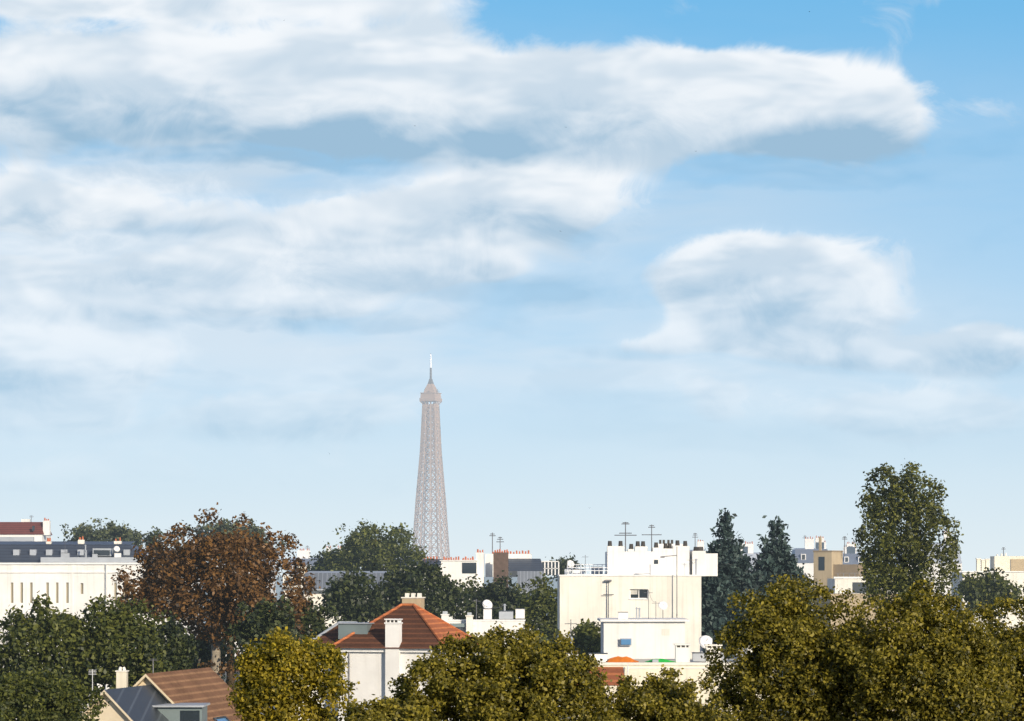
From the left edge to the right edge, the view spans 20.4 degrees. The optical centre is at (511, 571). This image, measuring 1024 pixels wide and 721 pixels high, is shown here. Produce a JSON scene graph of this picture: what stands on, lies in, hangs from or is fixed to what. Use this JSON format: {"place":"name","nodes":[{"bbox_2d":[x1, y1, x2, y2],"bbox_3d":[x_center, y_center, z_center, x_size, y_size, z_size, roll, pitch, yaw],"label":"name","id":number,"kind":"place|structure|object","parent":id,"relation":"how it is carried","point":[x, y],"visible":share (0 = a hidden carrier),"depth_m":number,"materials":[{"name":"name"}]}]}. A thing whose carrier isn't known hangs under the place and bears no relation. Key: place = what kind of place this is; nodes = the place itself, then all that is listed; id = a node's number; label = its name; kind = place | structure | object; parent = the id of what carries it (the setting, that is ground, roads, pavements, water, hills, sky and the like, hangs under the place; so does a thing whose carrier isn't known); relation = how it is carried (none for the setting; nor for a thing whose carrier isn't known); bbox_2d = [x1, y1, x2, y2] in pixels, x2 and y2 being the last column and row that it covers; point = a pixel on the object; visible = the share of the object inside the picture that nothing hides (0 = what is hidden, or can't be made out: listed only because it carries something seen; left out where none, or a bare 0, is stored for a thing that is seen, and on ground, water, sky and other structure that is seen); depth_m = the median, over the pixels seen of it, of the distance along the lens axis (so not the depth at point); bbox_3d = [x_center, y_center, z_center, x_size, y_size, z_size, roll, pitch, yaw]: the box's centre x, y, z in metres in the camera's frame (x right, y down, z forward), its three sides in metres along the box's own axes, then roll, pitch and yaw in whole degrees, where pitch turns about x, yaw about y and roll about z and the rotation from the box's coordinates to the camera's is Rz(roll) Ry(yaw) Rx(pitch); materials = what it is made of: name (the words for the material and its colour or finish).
{"place":"outdoors","nodes":[
{"label":"outdoors","id":0,"kind":"place"},
{"bbox_2d":[0,516,51,540],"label":"red roof house","id":1,"kind":"structure","parent":0,"point":[25,530],"depth_m":600.99,"materials":[{"name":"tile"}]},
{"bbox_2d":[400,556,445,604],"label":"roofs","id":2,"kind":"structure","parent":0,"point":[432,561],"depth_m":523.00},
{"bbox_2d":[0,0,1023,576],"label":"sky","id":3,"kind":"structure","parent":0,"point":[239,239],"materials":[{"name":"blue"}]},
{"bbox_2d":[201,577,1021,720],"bbox_3d":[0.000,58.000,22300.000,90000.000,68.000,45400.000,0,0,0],"label":"ground","id":4,"kind":"structure","parent":0,"point":[490,579],"depth_m":18143.11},
{"bbox_2d":[0,590,94,693],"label":"tree","id":5,"kind":"object","parent":4,"relation":"on","point":[39,635],"depth_m":150.63,"materials":[{"name":"green plant"}]},
{"bbox_2d":[0,668,110,720],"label":"tree","id":6,"kind":"object","parent":4,"relation":"on","point":[41,696],"visible":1,"depth_m":99.07,"materials":[{"name":"green plant"}]},
{"bbox_2d":[0,536,180,719],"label":"long white building","id":7,"kind":"structure","parent":4,"relation":"on","point":[73,576],"depth_m":320.00,"materials":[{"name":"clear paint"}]},
{"bbox_2d":[58,517,149,549],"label":"tree","id":8,"kind":"object","parent":4,"relation":"on","point":[112,531],"visible":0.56,"depth_m":524.53,"materials":[{"name":"green plant"}]},
{"bbox_2d":[59,593,174,695],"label":"tree","id":9,"kind":"object","parent":4,"relation":"on","point":[123,631],"depth_m":150.71,"materials":[{"name":"green plant"}]},
{"bbox_2d":[83,667,209,720],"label":"house","id":10,"kind":"structure","parent":4,"relation":"on","point":[142,703],"depth_m":114.61,"materials":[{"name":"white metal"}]},
{"bbox_2d":[144,526,163,555],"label":"tree","id":11,"kind":"object","parent":4,"relation":"on","point":[148,538],"visible":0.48,"depth_m":480.38,"materials":[{"name":"green plant"}]},
{"bbox_2d":[134,608,201,671],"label":"tree","id":12,"kind":"object","parent":4,"relation":"on","point":[182,653],"visible":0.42,"depth_m":160.44,"materials":[{"name":"green plant"}]},
{"bbox_2d":[133,659,241,720],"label":"tiled gable house","id":13,"kind":"structure","parent":4,"relation":"on","point":[205,685],"depth_m":120.05,"materials":[{"name":"brown tile"}]},
{"bbox_2d":[108,502,320,679],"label":"copper tree","id":14,"kind":"object","parent":4,"relation":"on","point":[188,564],"depth_m":197.57,"materials":[{"name":"brown plant"}]},
{"bbox_2d":[189,627,239,681],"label":"tree","id":15,"kind":"object","parent":4,"relation":"on","point":[204,655],"visible":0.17,"depth_m":211.10,"materials":[{"name":"green plant"}]},
{"bbox_2d":[173,516,286,689],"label":"tree","id":16,"kind":"object","parent":4,"relation":"on","point":[230,528],"depth_m":524.48,"materials":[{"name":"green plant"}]},
{"bbox_2d":[222,594,302,706],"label":"tree","id":17,"kind":"object","parent":4,"relation":"on","point":[259,624],"depth_m":186.01,"materials":[{"name":"green plant"}]},
{"bbox_2d":[223,626,359,720],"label":"yellow tree","id":18,"kind":"object","parent":4,"relation":"on","point":[262,675],"depth_m":88.53,"materials":[{"name":"plant"}]},
{"bbox_2d":[284,598,345,713],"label":"tree","id":19,"kind":"object","parent":4,"relation":"on","point":[316,624],"depth_m":200.88,"materials":[{"name":"green plant"}]},
{"bbox_2d":[306,548,339,571],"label":"tree","id":20,"kind":"object","parent":4,"relation":"on","point":[320,558],"visible":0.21,"depth_m":441.87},
{"bbox_2d":[262,566,388,719],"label":"building","id":21,"kind":"structure","parent":4,"relation":"on","point":[323,577],"depth_m":351.00,"materials":[{"name":"metal"}]},
{"bbox_2d":[315,568,394,624],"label":"tree","id":22,"kind":"object","parent":4,"relation":"on","point":[343,593],"depth_m":280.87,"materials":[{"name":"green plant"}]},
{"bbox_2d":[314,518,429,581],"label":"tree","id":23,"kind":"object","parent":4,"relation":"on","point":[386,552],"depth_m":433.12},
{"bbox_2d":[328,694,446,720],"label":"tree","id":24,"kind":"object","parent":4,"relation":"on","point":[383,709],"visible":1,"depth_m":80.93,"materials":[{"name":"plant"}]},
{"bbox_2d":[312,593,477,720],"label":"hip roof house","id":25,"kind":"structure","parent":4,"relation":"on","point":[382,649],"depth_m":164.72,"materials":[{"name":"white paint"}]},
{"bbox_2d":[365,558,473,618],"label":"tree","id":26,"kind":"object","parent":4,"relation":"on","point":[440,591],"depth_m":293.28,"materials":[{"name":"green plant"}]},
{"bbox_2d":[412,353,449,559],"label":"lattice tower","id":27,"kind":"structure","parent":4,"relation":"on","point":[430,394],"depth_m":3093.73,"materials":[{"name":"metal"}]},
{"bbox_2d":[441,599,524,677],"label":"building","id":28,"kind":"structure","parent":4,"relation":"on","point":[469,623],"depth_m":185.00,"materials":[{"name":"paint"}]},
{"bbox_2d":[450,570,534,620],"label":"tree","id":29,"kind":"object","parent":4,"relation":"on","point":[497,593],"depth_m":302.44,"materials":[{"name":"green plant"}]},
{"bbox_2d":[440,533,558,629],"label":"apartment building","id":30,"kind":"structure","parent":4,"relation":"on","point":[525,567],"depth_m":451.00,"materials":[{"name":"white paint"}]},
{"bbox_2d":[381,621,625,720],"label":"tree","id":31,"kind":"object","parent":4,"relation":"on","point":[465,688],"depth_m":82.90,"materials":[{"name":"green plant"}]},
{"bbox_2d":[513,572,556,642],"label":"tree","id":32,"kind":"object","parent":4,"relation":"on","point":[538,602],"depth_m":270.90,"materials":[{"name":"green plant"}]},
{"bbox_2d":[526,624,560,653],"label":"tree","id":33,"kind":"object","parent":4,"relation":"on","point":[550,638],"visible":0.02,"depth_m":231.91,"materials":[{"name":"green plant"}]},
{"bbox_2d":[145,531,961,656],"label":"buildings","id":34,"kind":"structure","parent":4,"relation":"on","point":[805,555],"depth_m":706.44,"materials":[{"name":"paint"}]},
{"bbox_2d":[545,552,584,580],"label":"tree","id":35,"kind":"object","parent":4,"relation":"on","point":[562,563],"visible":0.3,"depth_m":501.57,"materials":[{"name":"green plant"}]},
{"bbox_2d":[559,618,600,657],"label":"tree","id":36,"kind":"object","parent":4,"relation":"on","point":[587,637],"depth_m":215.67,"materials":[{"name":"green plant"}]},
{"bbox_2d":[570,667,625,717],"bbox_3d":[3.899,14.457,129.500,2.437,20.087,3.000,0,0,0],"label":"house","id":37,"kind":"structure","parent":4,"relation":"on","point":[612,672],"depth_m":129.59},
{"bbox_2d":[557,522,717,711],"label":"cream apartment block","id":38,"kind":"structure","parent":4,"relation":"on","point":[671,574],"depth_m":240.00,"materials":[{"name":"beige paint"}]},
{"bbox_2d":[597,590,688,658],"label":"cream block","id":39,"kind":"structure","parent":4,"relation":"on","point":[623,635],"depth_m":205.00,"materials":[{"name":"white paint"}]},
{"bbox_2d":[589,664,737,720],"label":"small tree","id":40,"kind":"object","parent":4,"relation":"on","point":[657,698],"visible":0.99,"depth_m":84.78,"materials":[{"name":"green plant"}]},
{"bbox_2d":[563,620,774,719],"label":"cream building","id":41,"kind":"structure","parent":4,"relation":"on","point":[694,666],"depth_m":135.00,"materials":[{"name":"white paint"}]},
{"bbox_2d":[702,508,766,658],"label":"spruce","id":42,"kind":"object","parent":4,"relation":"on","point":[734,566],"depth_m":263.21,"materials":[{"name":"green plant"}]},
{"bbox_2d":[750,515,827,709],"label":"spruce","id":43,"kind":"object","parent":4,"relation":"on","point":[768,563],"depth_m":270.44,"materials":[{"name":"green plant"}]},
{"bbox_2d":[700,573,883,720],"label":"tree","id":44,"kind":"object","parent":4,"relation":"on","point":[789,622],"depth_m":92.69,"materials":[{"name":"green plant"}]},
{"bbox_2d":[813,536,921,710],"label":"building","id":45,"kind":"structure","parent":4,"relation":"on","point":[831,569],"depth_m":518.18,"materials":[{"name":"paint"}]},
{"bbox_2d":[847,458,963,689],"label":"poplar","id":46,"kind":"object","parent":4,"relation":"on","point":[895,497],"depth_m":201.22,"materials":[{"name":"green plant"}]},
{"bbox_2d":[818,576,1021,720],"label":"tree","id":47,"kind":"object","parent":4,"relation":"on","point":[970,676],"depth_m":90.70,"materials":[{"name":"green plant"}]},
{"bbox_2d":[946,567,1023,697],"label":"tree","id":48,"kind":"object","parent":4,"relation":"on","point":[987,585],"depth_m":331.92,"materials":[{"name":"green plant"}]},
{"bbox_2d":[951,547,1023,676],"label":"edge block","id":49,"kind":"structure","parent":4,"relation":"on","point":[1012,567],"depth_m":543.00,"materials":[{"name":"white paint"}]},
{"bbox_2d":[960,592,1023,720],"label":"tree","id":50,"kind":"object","parent":4,"relation":"on","point":[1015,633],"depth_m":95.61,"materials":[{"name":"green plant"}]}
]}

